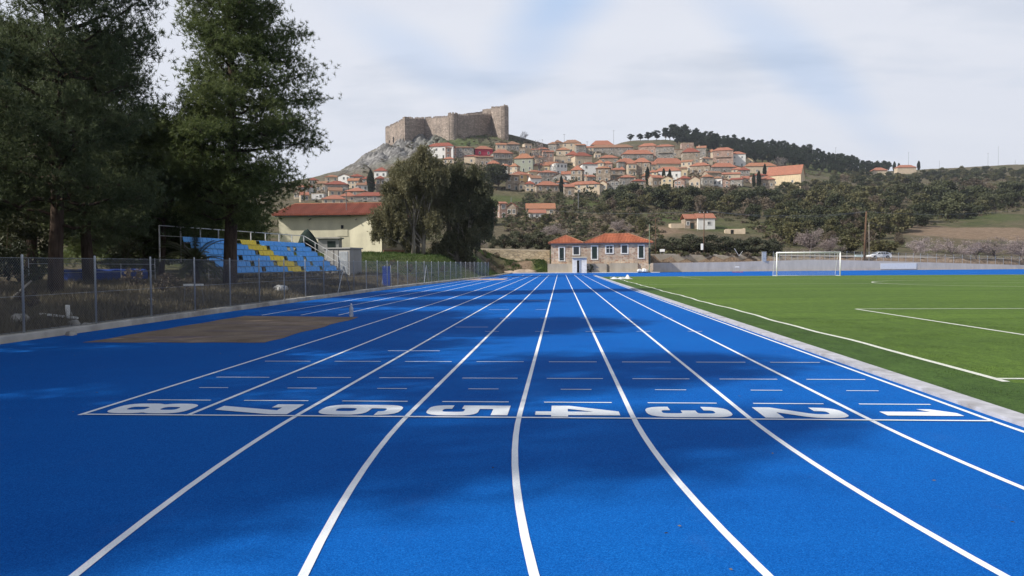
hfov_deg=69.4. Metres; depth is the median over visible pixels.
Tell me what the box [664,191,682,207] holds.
wood tree
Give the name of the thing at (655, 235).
utility pole
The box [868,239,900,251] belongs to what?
bushy tree
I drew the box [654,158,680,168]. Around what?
village house
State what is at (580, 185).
village house
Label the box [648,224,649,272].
lamp mast
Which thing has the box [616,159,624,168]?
village house
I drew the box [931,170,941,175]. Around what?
tree
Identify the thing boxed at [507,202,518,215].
village house
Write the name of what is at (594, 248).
door
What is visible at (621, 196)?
wood tree
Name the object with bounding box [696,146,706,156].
village house
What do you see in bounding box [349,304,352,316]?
water bottle
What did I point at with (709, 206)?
wood tree
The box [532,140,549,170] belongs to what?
bare tree
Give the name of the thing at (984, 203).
wood tree
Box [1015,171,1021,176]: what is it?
tree
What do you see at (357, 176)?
village house
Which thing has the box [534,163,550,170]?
village house
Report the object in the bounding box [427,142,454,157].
village house
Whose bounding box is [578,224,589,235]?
slope shrub
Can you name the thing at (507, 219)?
slope shrub
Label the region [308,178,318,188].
village house
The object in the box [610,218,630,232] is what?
almond tree
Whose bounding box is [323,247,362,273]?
concrete box
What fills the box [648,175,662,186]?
village house
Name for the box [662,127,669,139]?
ridge pine
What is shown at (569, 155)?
village house
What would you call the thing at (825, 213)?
wood tree
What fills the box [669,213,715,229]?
farmhouse
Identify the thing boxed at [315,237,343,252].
pump house
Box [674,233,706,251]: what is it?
olive tree
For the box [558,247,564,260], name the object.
door
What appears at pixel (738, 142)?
ridge pine
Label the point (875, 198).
wood tree
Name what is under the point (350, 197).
village house
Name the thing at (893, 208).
wood tree
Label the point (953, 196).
wood tree
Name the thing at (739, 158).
village house
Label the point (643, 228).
slope shrub
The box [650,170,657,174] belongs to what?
village house
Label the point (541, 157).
village house
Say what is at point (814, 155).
ridge pine
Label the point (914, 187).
wood tree
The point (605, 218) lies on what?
slope shrub
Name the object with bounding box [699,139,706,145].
ridge pine
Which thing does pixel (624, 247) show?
window
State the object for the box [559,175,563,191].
cypress tree
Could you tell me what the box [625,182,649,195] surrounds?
wood tree
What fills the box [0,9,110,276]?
pine tree
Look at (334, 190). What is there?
village house
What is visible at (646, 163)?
village house
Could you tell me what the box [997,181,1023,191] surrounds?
wood tree
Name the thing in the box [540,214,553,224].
slope shrub
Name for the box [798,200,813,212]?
wood tree
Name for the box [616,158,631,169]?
village house
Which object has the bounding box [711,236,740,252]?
olive tree
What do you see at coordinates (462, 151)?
village house
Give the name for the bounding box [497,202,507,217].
village house
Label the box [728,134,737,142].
ridge pine
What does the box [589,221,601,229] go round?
slope shrub
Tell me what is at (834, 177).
wood tree
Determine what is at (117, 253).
bush
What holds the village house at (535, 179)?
on the ground at (1009, 225)
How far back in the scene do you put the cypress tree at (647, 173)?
459.72 m
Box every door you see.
[327,241,335,247]
[339,252,347,273]
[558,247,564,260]
[591,245,597,259]
[638,245,644,258]
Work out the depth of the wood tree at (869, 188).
426.64 m
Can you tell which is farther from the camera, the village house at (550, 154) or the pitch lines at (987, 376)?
the village house at (550, 154)
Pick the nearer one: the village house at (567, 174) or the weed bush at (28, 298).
the weed bush at (28, 298)
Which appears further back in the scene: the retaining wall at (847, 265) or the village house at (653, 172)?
the village house at (653, 172)
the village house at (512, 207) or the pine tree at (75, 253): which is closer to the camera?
the pine tree at (75, 253)
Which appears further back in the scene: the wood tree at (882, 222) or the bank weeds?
the wood tree at (882, 222)
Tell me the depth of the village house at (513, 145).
563.12 m
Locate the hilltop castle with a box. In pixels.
[385,104,508,144]
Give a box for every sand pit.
[88,316,356,342]
[470,279,504,279]
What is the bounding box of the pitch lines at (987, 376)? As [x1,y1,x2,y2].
[620,275,1023,381]
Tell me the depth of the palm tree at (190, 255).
39.07 m
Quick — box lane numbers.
[107,403,962,417]
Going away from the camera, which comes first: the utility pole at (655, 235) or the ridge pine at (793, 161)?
the utility pole at (655, 235)
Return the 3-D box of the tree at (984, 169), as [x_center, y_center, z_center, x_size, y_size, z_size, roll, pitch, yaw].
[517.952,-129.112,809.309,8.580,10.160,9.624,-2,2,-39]
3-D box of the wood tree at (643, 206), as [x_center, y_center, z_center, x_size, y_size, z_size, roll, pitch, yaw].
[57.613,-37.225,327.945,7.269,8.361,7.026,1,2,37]
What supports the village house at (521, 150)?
on the ground at (1009, 225)
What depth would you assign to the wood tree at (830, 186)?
446.41 m
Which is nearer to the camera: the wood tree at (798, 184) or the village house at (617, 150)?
the wood tree at (798, 184)
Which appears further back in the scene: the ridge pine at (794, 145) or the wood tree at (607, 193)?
the ridge pine at (794, 145)
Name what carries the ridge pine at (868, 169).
on the ground at (1009, 225)
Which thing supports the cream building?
on the ground at (1009, 225)
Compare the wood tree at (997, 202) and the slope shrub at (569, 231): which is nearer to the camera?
the slope shrub at (569, 231)
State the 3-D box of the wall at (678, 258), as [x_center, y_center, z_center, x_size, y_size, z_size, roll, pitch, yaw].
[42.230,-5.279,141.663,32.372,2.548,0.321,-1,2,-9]
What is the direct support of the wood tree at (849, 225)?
on the ground at (1009, 225)
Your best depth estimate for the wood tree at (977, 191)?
402.05 m
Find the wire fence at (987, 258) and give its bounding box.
[775,251,1022,264]
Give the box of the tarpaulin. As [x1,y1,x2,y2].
[611,275,631,278]
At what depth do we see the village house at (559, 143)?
604.47 m
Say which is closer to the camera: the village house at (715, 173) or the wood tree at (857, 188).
the wood tree at (857, 188)
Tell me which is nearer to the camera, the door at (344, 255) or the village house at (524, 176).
the door at (344, 255)
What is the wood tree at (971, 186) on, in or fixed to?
on the ground at (1009, 225)
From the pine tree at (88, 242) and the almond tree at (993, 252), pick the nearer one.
the pine tree at (88, 242)
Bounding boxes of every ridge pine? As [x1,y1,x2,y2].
[637,133,643,140]
[644,132,653,138]
[651,130,660,139]
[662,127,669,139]
[663,124,673,138]
[670,124,678,138]
[673,127,685,135]
[674,132,681,144]
[679,124,691,134]
[679,134,686,142]
[687,133,696,142]
[692,127,700,133]
[693,139,698,148]
[694,132,702,142]
[698,132,705,141]
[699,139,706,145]
[706,138,713,150]
[707,131,715,137]
[711,137,720,149]
[725,138,733,144]
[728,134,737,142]
[732,140,740,145]
[737,146,745,152]
[744,148,753,157]
[752,150,758,162]
[755,141,763,150]
[758,150,766,161]
[760,145,769,152]
[765,151,775,162]
[769,139,775,148]
[772,151,782,164]
[779,140,788,147]
[780,153,790,165]
[787,143,796,149]
[789,154,798,164]
[797,155,805,164]
[800,147,812,156]
[804,144,814,151]
[804,158,811,167]
[808,151,816,157]
[811,161,818,170]
[815,157,822,164]
[819,162,826,171]
[824,155,831,164]
[827,158,835,165]
[827,163,834,173]
[833,164,840,172]
[837,153,846,159]
[839,166,845,173]
[852,165,858,171]
[853,158,860,165]
[866,164,871,171]
[882,161,889,169]
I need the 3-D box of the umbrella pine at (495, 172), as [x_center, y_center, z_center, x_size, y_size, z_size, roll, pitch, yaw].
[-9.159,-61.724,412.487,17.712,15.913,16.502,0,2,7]
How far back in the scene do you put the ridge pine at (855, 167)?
742.97 m
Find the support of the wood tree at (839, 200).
on the ground at (1009, 225)
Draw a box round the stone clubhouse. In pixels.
[548,233,653,263]
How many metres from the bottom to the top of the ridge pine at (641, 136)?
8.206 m
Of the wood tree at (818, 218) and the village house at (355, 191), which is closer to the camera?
the wood tree at (818, 218)
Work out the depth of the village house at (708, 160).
633.38 m
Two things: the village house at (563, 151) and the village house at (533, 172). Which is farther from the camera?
the village house at (563, 151)
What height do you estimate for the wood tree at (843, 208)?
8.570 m
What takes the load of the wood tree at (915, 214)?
on the ground at (1009, 225)
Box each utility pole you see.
[655,218,655,253]
[699,211,707,251]
[863,211,866,260]
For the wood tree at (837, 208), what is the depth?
297.81 m
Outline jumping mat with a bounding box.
[64,269,147,281]
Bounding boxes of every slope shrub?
[501,210,512,220]
[516,203,524,210]
[518,220,528,230]
[521,194,534,202]
[537,223,544,229]
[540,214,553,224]
[541,189,551,199]
[554,205,566,213]
[555,201,565,210]
[559,208,568,217]
[568,210,577,218]
[568,225,577,232]
[574,192,583,201]
[576,197,586,207]
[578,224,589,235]
[581,186,596,195]
[589,192,598,200]
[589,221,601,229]
[594,204,602,212]
[600,225,608,231]
[602,204,609,210]
[602,214,612,223]
[611,207,625,213]
[616,210,628,218]
[626,215,634,223]
[630,206,639,215]
[634,219,643,225]
[638,222,647,230]
[645,217,656,225]
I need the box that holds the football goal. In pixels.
[773,252,840,275]
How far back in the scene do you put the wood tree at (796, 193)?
391.47 m
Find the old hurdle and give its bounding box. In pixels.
[183,284,203,304]
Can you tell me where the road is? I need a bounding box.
[713,254,1023,258]
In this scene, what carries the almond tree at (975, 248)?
on the ground at (1009, 225)
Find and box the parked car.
[866,252,891,257]
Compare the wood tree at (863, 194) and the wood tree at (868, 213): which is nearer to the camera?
the wood tree at (868, 213)
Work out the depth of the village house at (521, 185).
412.76 m
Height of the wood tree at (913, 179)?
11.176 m
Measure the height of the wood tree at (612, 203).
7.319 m
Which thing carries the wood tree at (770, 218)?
on the ground at (1009, 225)
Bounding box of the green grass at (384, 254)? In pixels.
[301,250,497,282]
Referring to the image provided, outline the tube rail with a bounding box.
[28,258,155,281]
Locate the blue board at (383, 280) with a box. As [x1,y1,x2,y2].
[382,265,391,285]
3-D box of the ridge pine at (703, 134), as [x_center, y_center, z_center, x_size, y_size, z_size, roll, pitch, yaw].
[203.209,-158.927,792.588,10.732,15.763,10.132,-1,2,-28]
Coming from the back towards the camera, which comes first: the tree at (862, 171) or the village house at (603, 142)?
the tree at (862, 171)
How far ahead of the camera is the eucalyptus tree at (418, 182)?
91.37 m
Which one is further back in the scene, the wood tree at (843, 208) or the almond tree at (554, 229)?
the wood tree at (843, 208)
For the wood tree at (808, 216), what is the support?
on the ground at (1009, 225)
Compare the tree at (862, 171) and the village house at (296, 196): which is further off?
the tree at (862, 171)
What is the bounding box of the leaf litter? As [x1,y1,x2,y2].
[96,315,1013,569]
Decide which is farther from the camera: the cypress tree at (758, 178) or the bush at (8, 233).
the cypress tree at (758, 178)
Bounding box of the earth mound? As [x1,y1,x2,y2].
[512,269,536,272]
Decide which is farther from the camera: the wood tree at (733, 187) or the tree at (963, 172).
the tree at (963, 172)
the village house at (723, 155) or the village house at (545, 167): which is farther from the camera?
the village house at (723, 155)
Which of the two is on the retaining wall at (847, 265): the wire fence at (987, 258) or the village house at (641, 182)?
the wire fence at (987, 258)
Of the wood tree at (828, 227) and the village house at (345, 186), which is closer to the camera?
the wood tree at (828, 227)
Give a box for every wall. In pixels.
[383,242,404,252]
[480,248,549,263]
[547,258,652,271]
[652,254,809,261]
[653,260,1023,271]
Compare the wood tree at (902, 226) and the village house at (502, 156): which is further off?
the village house at (502, 156)
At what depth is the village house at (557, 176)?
440.44 m
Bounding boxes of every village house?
[293,190,303,198]
[298,192,308,201]
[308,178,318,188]
[311,193,325,199]
[315,181,328,192]
[322,195,347,202]
[324,175,337,181]
[324,181,348,194]
[327,187,342,195]
[338,174,353,182]
[339,192,353,201]
[345,188,367,194]
[347,178,361,187]
[352,173,363,179]
[353,192,383,201]
[356,183,367,190]
[374,167,388,178]
[375,176,383,191]
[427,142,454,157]
[443,157,455,164]
[445,147,456,157]
[456,146,473,157]
[464,155,477,163]
[474,146,492,155]
[474,156,493,166]
[487,160,499,164]
[490,149,513,164]
[495,143,506,149]
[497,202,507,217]
[503,163,509,173]
[506,141,519,151]
[506,174,519,189]
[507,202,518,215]
[509,163,519,173]
[512,171,530,181]
[513,153,534,171]
[518,181,525,189]
[519,147,525,153]
[522,143,531,155]
[525,181,534,190]
[525,203,555,213]
[526,169,540,174]
[527,175,541,185]
[528,209,545,217]
[531,148,541,155]
[532,154,543,163]
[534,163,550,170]
[534,181,559,192]
[537,170,557,181]
[541,150,553,161]
[545,161,557,170]
[548,142,557,151]
[551,162,566,173]
[552,173,567,182]
[554,156,565,162]
[555,140,562,148]
[556,147,570,155]
[556,179,568,187]
[561,171,570,179]
[562,140,581,151]
[563,184,574,196]
[566,151,576,162]
[570,152,591,165]
[570,165,584,180]
[570,181,603,194]
[575,144,585,152]
[579,161,597,175]
[584,173,595,181]
[586,146,593,153]
[590,140,613,145]
[593,144,632,155]
[594,152,600,158]
[595,160,605,166]
[595,166,610,181]
[598,155,618,163]
[599,180,608,189]
[604,161,613,168]
[606,178,618,189]
[611,168,624,180]
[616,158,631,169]
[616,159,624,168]
[617,175,635,184]
[621,150,652,160]
[626,162,636,174]
[630,178,645,187]
[633,158,651,173]
[634,159,642,174]
[638,143,656,155]
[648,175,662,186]
[650,161,656,170]
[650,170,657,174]
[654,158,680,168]
[655,144,674,157]
[655,167,680,179]
[661,176,672,186]
[674,149,682,157]
[674,178,686,187]
[676,167,687,176]
[680,143,693,150]
[680,176,689,182]
[681,148,699,163]
[681,159,693,170]
[689,162,710,174]
[689,176,700,187]
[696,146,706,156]
[700,156,712,165]
[700,174,714,185]
[702,171,721,176]
[707,149,712,157]
[711,163,736,171]
[712,147,733,163]
[714,176,723,186]
[720,179,729,188]
[721,172,740,179]
[729,177,743,186]
[731,167,740,171]
[733,151,745,166]
[738,167,749,176]
[740,176,749,181]
[744,163,776,173]
[746,158,754,164]
[749,173,767,182]
[761,176,774,189]
[766,164,804,187]
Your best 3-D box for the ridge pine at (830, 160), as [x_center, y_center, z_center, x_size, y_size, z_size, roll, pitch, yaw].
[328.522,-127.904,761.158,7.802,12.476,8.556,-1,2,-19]
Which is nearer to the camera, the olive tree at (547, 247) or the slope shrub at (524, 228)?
the olive tree at (547, 247)
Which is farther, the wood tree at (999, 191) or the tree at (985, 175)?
the tree at (985, 175)
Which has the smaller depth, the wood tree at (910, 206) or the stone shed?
the stone shed
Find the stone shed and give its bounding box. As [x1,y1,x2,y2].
[724,228,744,233]
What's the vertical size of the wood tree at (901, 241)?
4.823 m
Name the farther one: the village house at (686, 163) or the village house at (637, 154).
the village house at (637, 154)
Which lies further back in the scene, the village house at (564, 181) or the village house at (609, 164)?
the village house at (609, 164)
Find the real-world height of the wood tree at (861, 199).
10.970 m
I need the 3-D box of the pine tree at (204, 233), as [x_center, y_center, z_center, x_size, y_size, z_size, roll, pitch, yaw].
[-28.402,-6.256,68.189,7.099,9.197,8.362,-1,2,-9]
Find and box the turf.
[615,274,1023,382]
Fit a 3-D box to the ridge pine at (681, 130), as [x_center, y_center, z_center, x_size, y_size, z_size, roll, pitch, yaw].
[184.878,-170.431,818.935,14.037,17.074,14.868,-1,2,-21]
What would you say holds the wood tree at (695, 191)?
on the ground at (1009, 225)
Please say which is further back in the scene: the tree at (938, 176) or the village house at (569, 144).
the tree at (938, 176)
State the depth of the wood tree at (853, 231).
193.14 m
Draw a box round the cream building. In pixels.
[271,192,410,251]
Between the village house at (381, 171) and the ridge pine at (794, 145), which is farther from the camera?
the ridge pine at (794, 145)
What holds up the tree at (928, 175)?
on the ground at (1009, 225)
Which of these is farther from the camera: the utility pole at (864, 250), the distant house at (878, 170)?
the distant house at (878, 170)
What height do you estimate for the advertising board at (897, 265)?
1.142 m
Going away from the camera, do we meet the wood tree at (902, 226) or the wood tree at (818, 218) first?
the wood tree at (818, 218)
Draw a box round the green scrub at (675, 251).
[321,136,1023,256]
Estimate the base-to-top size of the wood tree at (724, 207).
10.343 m
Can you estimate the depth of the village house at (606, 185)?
418.59 m
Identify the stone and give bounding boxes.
[10,313,29,321]
[65,331,76,335]
[68,319,79,325]
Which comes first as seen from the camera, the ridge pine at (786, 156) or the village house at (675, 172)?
the village house at (675, 172)
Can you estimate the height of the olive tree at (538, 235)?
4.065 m
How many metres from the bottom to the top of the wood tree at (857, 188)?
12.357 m
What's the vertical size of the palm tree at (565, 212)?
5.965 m
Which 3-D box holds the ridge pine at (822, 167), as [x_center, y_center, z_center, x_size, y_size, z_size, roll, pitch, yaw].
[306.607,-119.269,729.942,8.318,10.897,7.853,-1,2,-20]
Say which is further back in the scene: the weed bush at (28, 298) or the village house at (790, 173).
the village house at (790, 173)
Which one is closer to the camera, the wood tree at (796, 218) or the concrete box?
the concrete box
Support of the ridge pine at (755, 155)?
on the ground at (1009, 225)
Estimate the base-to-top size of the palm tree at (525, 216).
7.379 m
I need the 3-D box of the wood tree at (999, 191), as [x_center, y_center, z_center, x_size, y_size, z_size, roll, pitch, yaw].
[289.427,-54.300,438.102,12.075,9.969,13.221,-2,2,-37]
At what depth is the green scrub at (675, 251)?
286.05 m
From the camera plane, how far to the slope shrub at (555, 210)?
309.95 m
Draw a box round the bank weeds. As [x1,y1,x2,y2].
[473,248,547,272]
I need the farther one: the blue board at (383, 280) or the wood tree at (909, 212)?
the wood tree at (909, 212)
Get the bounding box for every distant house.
[870,168,886,175]
[893,165,915,173]
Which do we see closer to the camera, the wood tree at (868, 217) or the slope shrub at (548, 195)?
the wood tree at (868, 217)
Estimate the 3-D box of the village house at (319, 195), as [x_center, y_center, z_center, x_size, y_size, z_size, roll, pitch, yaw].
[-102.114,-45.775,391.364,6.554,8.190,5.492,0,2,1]
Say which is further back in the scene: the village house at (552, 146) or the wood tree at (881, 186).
the village house at (552, 146)
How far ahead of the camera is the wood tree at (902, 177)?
618.28 m
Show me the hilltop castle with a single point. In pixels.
(493, 121)
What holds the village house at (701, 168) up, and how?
on the ground at (1009, 225)
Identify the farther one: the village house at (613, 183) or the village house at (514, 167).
the village house at (514, 167)
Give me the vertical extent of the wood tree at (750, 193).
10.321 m
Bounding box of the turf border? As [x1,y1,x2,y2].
[603,277,1023,413]
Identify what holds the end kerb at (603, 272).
on the ground at (1009, 225)
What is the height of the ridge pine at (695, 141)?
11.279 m
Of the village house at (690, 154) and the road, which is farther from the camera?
the village house at (690, 154)
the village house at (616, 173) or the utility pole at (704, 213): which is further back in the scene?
the village house at (616, 173)
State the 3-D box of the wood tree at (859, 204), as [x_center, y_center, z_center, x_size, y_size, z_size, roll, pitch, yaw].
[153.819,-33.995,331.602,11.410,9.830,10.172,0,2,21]
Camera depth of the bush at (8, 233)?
38.89 m
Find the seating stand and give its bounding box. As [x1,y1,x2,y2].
[158,225,349,280]
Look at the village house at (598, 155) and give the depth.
590.65 m
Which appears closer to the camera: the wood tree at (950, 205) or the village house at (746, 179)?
the wood tree at (950, 205)
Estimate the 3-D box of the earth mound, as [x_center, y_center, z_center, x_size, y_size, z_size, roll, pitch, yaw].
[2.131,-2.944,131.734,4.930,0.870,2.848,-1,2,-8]
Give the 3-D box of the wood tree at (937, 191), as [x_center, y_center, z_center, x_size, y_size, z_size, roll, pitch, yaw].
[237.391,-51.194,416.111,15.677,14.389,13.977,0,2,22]
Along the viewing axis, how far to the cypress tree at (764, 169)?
575.92 m
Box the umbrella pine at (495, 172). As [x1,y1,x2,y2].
[484,163,510,189]
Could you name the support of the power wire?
attached to the utility pole at (704, 213)
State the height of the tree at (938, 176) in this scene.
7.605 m
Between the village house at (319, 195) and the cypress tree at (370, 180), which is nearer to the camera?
the village house at (319, 195)
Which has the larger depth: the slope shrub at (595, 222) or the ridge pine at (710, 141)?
the ridge pine at (710, 141)
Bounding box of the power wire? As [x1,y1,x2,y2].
[520,207,692,213]
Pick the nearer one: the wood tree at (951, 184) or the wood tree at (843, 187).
the wood tree at (843, 187)
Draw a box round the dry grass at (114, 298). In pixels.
[0,269,423,334]
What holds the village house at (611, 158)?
on the ground at (1009, 225)
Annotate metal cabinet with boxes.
[762,252,765,261]
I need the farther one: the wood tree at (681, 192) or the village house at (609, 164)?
the village house at (609, 164)
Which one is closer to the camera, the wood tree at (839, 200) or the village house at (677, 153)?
the wood tree at (839, 200)
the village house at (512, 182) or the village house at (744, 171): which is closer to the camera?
the village house at (512, 182)
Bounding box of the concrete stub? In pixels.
[65,305,69,315]
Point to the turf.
(844, 298)
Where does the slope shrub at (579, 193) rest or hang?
on the ground at (1009, 225)
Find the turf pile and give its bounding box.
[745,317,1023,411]
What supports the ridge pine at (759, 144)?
on the ground at (1009, 225)
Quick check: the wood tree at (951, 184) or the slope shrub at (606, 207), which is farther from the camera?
the wood tree at (951, 184)
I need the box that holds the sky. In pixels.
[0,0,1023,181]
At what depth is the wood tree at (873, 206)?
333.03 m
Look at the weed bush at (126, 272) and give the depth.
32.13 m
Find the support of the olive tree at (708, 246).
on the ground at (1009, 225)
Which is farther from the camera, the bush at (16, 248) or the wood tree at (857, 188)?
the wood tree at (857, 188)
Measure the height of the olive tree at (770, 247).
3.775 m
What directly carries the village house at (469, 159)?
on the ground at (1009, 225)
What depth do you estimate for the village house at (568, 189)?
390.89 m
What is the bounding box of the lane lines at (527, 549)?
[69,275,1023,575]
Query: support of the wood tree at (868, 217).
on the ground at (1009, 225)
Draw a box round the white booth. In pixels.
[572,257,586,272]
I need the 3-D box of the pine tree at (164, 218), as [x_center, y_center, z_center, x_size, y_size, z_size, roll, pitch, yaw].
[-21.040,-5.501,44.986,8.412,9.959,7.639,-1,2,-13]
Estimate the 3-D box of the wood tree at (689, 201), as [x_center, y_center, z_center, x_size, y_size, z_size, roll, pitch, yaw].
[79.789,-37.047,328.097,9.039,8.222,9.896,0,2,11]
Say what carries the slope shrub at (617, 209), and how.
on the ground at (1009, 225)
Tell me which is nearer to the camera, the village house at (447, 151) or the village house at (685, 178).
the village house at (685, 178)
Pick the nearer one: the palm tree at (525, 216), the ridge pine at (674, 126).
the palm tree at (525, 216)
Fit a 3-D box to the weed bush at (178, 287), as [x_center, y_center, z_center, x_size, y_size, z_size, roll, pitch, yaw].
[-13.309,0.192,29.826,0.730,0.769,0.672,0,2,20]
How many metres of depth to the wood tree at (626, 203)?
321.98 m
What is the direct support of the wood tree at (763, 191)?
on the ground at (1009, 225)
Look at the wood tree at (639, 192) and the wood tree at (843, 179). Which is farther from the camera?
the wood tree at (843, 179)
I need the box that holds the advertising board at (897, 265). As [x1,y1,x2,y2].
[880,263,916,268]
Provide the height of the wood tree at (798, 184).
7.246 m
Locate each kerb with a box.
[0,273,511,343]
[543,272,659,272]
[594,275,1023,426]
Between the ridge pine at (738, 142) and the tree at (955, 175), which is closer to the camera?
the tree at (955, 175)
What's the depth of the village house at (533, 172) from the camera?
464.80 m
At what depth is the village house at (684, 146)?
728.15 m
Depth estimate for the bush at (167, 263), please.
49.53 m
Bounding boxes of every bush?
[0,213,38,279]
[0,220,68,279]
[0,240,47,285]
[14,290,39,307]
[105,236,143,268]
[120,268,148,285]
[129,238,175,274]
[153,272,183,290]
[175,283,188,292]
[176,258,209,274]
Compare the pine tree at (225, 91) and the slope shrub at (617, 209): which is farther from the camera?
the slope shrub at (617, 209)
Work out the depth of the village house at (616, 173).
471.44 m
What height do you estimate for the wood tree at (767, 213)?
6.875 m
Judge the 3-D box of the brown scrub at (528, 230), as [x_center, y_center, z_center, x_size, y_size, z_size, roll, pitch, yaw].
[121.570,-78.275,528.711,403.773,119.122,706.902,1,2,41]
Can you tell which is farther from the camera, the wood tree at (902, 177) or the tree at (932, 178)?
the tree at (932, 178)
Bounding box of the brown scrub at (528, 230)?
[340,135,1023,256]
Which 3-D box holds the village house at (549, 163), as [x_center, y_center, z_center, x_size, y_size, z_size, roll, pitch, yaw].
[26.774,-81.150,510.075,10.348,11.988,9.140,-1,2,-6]
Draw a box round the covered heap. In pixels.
[294,229,317,250]
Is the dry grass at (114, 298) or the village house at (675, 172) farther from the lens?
the village house at (675, 172)
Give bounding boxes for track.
[0,269,1023,575]
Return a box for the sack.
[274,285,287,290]
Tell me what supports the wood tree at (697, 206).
on the ground at (1009, 225)
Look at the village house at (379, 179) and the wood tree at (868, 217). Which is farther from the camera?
the village house at (379, 179)
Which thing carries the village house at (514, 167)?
on the ground at (1009, 225)
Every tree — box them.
[0,0,186,293]
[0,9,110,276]
[0,20,194,282]
[0,42,29,91]
[0,208,15,235]
[38,149,135,268]
[92,152,205,276]
[107,115,222,277]
[111,0,341,285]
[157,228,223,283]
[176,182,225,258]
[216,200,273,270]
[366,141,451,254]
[366,169,374,191]
[426,157,499,270]
[486,235,497,248]
[495,234,510,248]
[506,231,523,248]
[518,234,536,248]
[519,208,532,224]
[531,232,551,249]
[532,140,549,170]
[539,223,567,235]
[542,235,553,249]
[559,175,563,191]
[560,208,569,220]
[601,188,618,202]
[606,194,616,207]
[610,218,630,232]
[613,191,637,207]
[615,184,625,188]
[618,197,640,210]
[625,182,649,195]
[631,189,643,202]
[637,195,650,210]
[643,192,655,204]
[645,167,649,183]
[650,189,674,208]
[652,238,670,251]
[656,183,675,197]
[662,237,686,250]
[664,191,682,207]
[673,188,689,207]
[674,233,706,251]
[675,186,691,193]
[682,195,699,211]
[688,185,703,197]
[692,234,731,251]
[694,195,706,212]
[700,201,717,212]
[702,188,712,194]
[705,188,723,206]
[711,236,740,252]
[715,194,739,214]
[723,184,738,202]
[726,189,747,208]
[729,238,753,253]
[736,198,755,217]
[740,189,757,205]
[740,236,767,253]
[744,203,762,221]
[747,196,761,205]
[752,173,755,186]
[754,185,778,205]
[756,170,761,185]
[756,238,784,253]
[758,196,776,215]
[762,164,766,173]
[763,208,776,223]
[768,194,782,207]
[768,209,790,230]
[768,211,783,227]
[769,157,787,166]
[774,201,784,209]
[776,220,791,237]
[778,181,793,192]
[782,193,795,203]
[782,221,803,245]
[783,200,801,208]
[783,216,797,221]
[787,184,796,194]
[787,214,808,232]
[789,207,810,214]
[790,188,807,202]
[790,227,838,254]
[794,182,803,187]
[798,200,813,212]
[800,181,809,187]
[800,219,815,235]
[803,189,830,206]
[803,213,812,218]
[806,229,819,243]
[807,178,819,186]
[808,184,831,202]
[811,204,833,217]
[811,217,823,231]
[812,216,825,225]
[813,238,846,254]
[819,224,839,240]
[820,218,843,237]
[821,209,837,217]
[821,230,838,247]
[822,179,834,186]
[824,193,845,207]
[825,184,838,191]
[826,211,848,229]
[829,174,840,184]
[829,190,847,206]
[829,206,841,209]
[831,182,853,195]
[836,237,861,252]
[837,209,856,228]
[839,174,851,181]
[840,205,863,214]
[840,218,853,232]
[841,223,853,236]
[843,227,862,243]
[844,192,862,201]
[844,202,867,210]
[847,212,861,228]
[850,191,869,201]
[850,197,878,209]
[851,185,868,192]
[852,176,866,185]
[854,217,864,229]
[856,209,876,217]
[857,168,866,175]
[857,185,879,202]
[860,229,883,250]
[861,216,871,229]
[865,202,885,214]
[867,195,884,211]
[867,216,896,238]
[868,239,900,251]
[869,213,884,226]
[870,173,886,185]
[873,191,891,196]
[876,194,888,208]
[878,184,886,191]
[881,194,902,213]
[883,210,907,223]
[885,180,900,187]
[885,183,909,198]
[887,185,909,205]
[887,206,899,213]
[889,208,914,232]
[893,231,906,246]
[894,173,908,183]
[903,181,924,199]
[903,209,914,228]
[905,175,921,183]
[905,203,920,220]
[905,237,930,255]
[908,193,931,213]
[910,202,937,219]
[910,211,919,227]
[914,213,933,225]
[920,185,948,201]
[922,171,931,178]
[923,195,938,207]
[926,237,974,257]
[927,178,954,186]
[928,175,935,181]
[928,201,939,215]
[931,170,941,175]
[932,200,965,218]
[935,174,941,179]
[936,179,958,194]
[939,190,968,212]
[941,188,971,204]
[949,173,959,181]
[949,177,958,183]
[957,178,984,198]
[958,239,988,258]
[959,170,968,177]
[960,236,1023,257]
[963,203,983,217]
[965,185,976,198]
[965,195,975,202]
[968,185,994,201]
[969,199,991,213]
[971,170,982,176]
[975,184,996,195]
[977,192,998,207]
[979,178,989,186]
[981,166,990,172]
[981,173,989,178]
[989,174,998,180]
[992,172,1003,178]
[992,188,1011,200]
[992,194,1009,208]
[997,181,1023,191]
[999,166,1007,173]
[1001,191,1023,207]
[1003,236,1023,260]
[1009,170,1017,176]
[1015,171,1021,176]
[1015,183,1023,198]
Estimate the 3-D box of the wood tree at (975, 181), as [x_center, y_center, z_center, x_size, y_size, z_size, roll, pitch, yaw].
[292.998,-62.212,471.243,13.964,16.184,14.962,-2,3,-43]
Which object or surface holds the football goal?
on the turf
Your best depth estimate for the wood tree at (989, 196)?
391.29 m
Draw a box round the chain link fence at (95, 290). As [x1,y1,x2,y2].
[0,254,488,334]
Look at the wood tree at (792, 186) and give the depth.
459.76 m
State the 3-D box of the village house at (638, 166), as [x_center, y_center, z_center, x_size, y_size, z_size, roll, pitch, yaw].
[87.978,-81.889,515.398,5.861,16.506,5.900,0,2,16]
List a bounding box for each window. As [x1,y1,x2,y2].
[572,246,579,254]
[605,245,613,253]
[621,244,627,253]
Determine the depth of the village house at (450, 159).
503.38 m
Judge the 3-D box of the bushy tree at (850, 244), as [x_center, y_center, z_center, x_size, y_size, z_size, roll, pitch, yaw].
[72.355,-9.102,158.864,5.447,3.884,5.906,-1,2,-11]
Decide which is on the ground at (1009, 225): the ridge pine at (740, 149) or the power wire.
the ridge pine at (740, 149)
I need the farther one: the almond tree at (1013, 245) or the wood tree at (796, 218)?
the wood tree at (796, 218)
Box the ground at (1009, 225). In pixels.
[0,133,1023,333]

